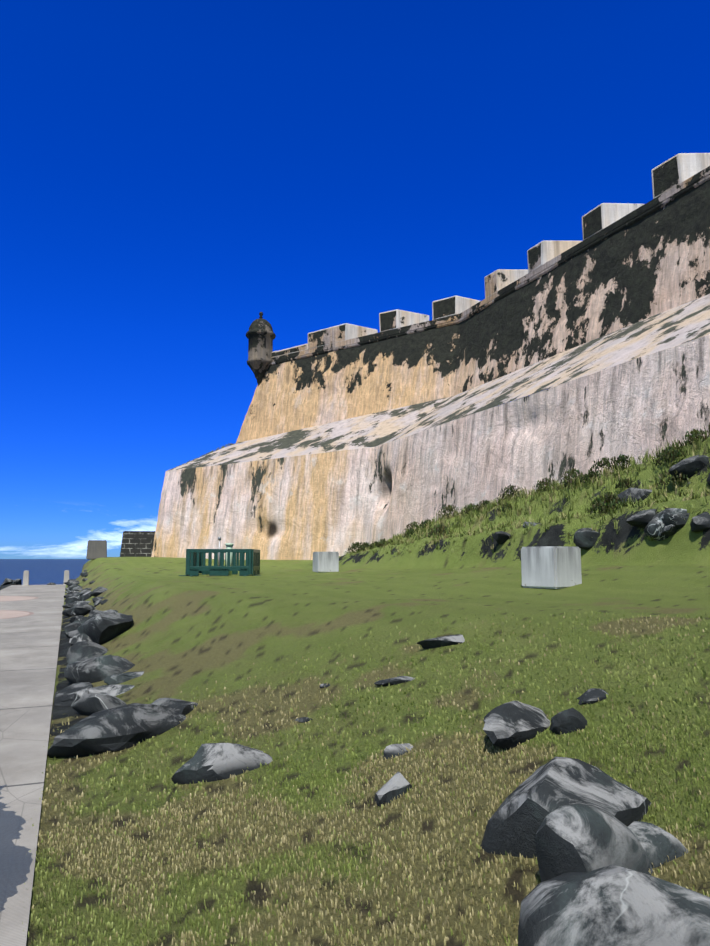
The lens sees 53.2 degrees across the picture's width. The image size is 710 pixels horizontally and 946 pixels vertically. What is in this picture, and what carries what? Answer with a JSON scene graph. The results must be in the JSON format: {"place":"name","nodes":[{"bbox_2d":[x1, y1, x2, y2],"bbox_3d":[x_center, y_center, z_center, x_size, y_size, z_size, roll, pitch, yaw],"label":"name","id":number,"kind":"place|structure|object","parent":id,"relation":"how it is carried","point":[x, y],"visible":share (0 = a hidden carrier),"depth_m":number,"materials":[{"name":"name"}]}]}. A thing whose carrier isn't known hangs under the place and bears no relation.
{"place":"outdoors","nodes":[
{"label":"outdoors","id":0,"kind":"place"},
{"bbox_2d":[0,559,88,585],"bbox_3d":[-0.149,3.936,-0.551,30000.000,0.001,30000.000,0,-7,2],"label":"sea","id":1,"kind":"structure","parent":0,"point":[44,571],"depth_m":266.88,"materials":[{"name":"liquid"}]},
{"bbox_2d":[0,422,709,945],"bbox_3d":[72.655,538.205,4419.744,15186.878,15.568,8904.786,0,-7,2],"label":"ground","id":2,"kind":"structure","parent":0,"point":[182,637],"depth_m":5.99,"materials":[{"name":"green plant"}]},
{"bbox_2d":[0,584,65,945],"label":"concrete path","id":3,"kind":"structure","parent":2,"relation":"on","point":[30,622],"depth_m":6.97,"materials":[{"name":"grey concrete"}]},
{"bbox_2d":[23,570,28,585],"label":"bollard","id":4,"kind":"object","parent":3,"relation":"on","point":[26,578],"visible":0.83,"depth_m":44.24,"materials":[{"name":"concrete"}]},
{"bbox_2d":[63,570,68,584],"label":"bollard","id":5,"kind":"object","parent":3,"relation":"on","point":[66,575],"visible":0.75,"depth_m":45.12,"materials":[{"name":"concrete"}]},
{"bbox_2d":[86,540,106,559],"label":"masonry stub","id":6,"kind":"object","parent":2,"relation":"on","point":[96,549],"visible":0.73,"depth_m":49.99,"materials":[{"name":"stone"}]},
{"bbox_2d":[47,570,197,756],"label":"rocks","id":7,"kind":"object","parent":2,"relation":"on","point":[110,723],"visible":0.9,"depth_m":7.46,"materials":[{"name":"grey stone"}]},
{"bbox_2d":[120,531,154,556],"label":"brick wall","id":8,"kind":"structure","parent":2,"relation":"on","point":[137,544],"depth_m":61.00,"materials":[{"name":"black brick"}]},
{"bbox_2d":[218,537,220,565],"bbox_3d":[-5.144,3.158,26.879,0.120,1.480,0.120,0,-7,2],"label":"post","id":9,"kind":"object","parent":2,"relation":"on","point":[219,538],"visible":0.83,"depth_m":26.86,"materials":[{"name":"grey metal"}]},
{"bbox_2d":[179,549,260,576],"bbox_3d":[-4.899,3.372,26.645,2.970,1.000,2.970,0,-7,-1],"label":"fence","id":10,"kind":"object","parent":2,"relation":"on","point":[196,562],"visible":0.98,"depth_m":25.48,"materials":[{"name":"green plastic"}]},
{"bbox_2d":[225,543,232,575],"bbox_3d":[-4.747,3.269,26.753,0.300,1.230,0.300,0,-7,2],"label":"green vent pipe","id":11,"kind":"object","parent":2,"relation":"on","point":[229,545],"visible":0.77,"depth_m":26.68,"materials":[{"name":"green"}]},
{"bbox_2d":[313,552,338,572],"bbox_3d":[-1.097,3.322,26.474,0.800,0.760,0.800,2,-7,-18],"label":"concrete cube","id":12,"kind":"object","parent":2,"relation":"on","point":[323,562],"visible":0.94,"depth_m":26.11,"materials":[{"name":"grey concrete"}]},
{"bbox_2d":[1,455,709,585],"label":"boulders","id":13,"kind":"object","parent":2,"relation":"on","point":[666,523],"visible":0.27,"depth_m":17.58,"materials":[{"name":"grey stone"}]},
{"bbox_2d":[60,591,709,945],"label":"rocks","id":14,"kind":"object","parent":2,"relation":"on","point":[586,837],"visible":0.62,"depth_m":2.96,"materials":[{"name":"grey stone"}]},
{"bbox_2d":[151,334,709,559],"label":"lower fortress wall","id":15,"kind":"structure","parent":2,"relation":"on","point":[302,507],"depth_m":35.66,"materials":[{"name":"beige stone"}]},
{"bbox_2d":[167,294,709,470],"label":"sloped wall ledge","id":16,"kind":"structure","parent":15,"relation":"on","point":[681,324],"depth_m":37.69,"materials":[{"name":"beige stone"}]},
{"bbox_2d":[236,179,709,442],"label":"upper fortress wall","id":17,"kind":"structure","parent":15,"relation":"on","point":[654,263],"depth_m":42.28,"materials":[{"name":"beige stone"}]},
{"bbox_2d":[246,312,275,383],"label":"garita","id":18,"kind":"object","parent":17,"relation":"on","point":[260,335],"visible":0.9,"depth_m":59.66,"materials":[{"name":"stone"}]},
{"bbox_2d":[270,174,709,364],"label":"wall molding","id":19,"kind":"structure","parent":17,"relation":"on","point":[656,207],"depth_m":41.41,"materials":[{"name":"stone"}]},
{"bbox_2d":[272,153,709,357],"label":"battlements","id":20,"kind":"object","parent":17,"relation":"on","point":[673,171],"visible":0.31,"depth_m":42.24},
{"bbox_2d":[521,546,581,588],"bbox_3d":[3.344,1.607,12.101,0.730,0.694,0.730,5,-9,-38],"label":"concrete cube","id":21,"kind":"object","parent":2,"relation":"on","point":[552,567],"visible":0.9,"depth_m":11.83,"materials":[{"name":"grey concrete"}]},
{"bbox_2d":[0,0,709,558],"label":"sky","id":22,"kind":"structure","parent":0,"point":[174,174],"materials":[{"name":"blue"}]},
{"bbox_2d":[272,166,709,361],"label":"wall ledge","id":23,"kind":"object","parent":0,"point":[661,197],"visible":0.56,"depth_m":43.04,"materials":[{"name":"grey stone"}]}
]}

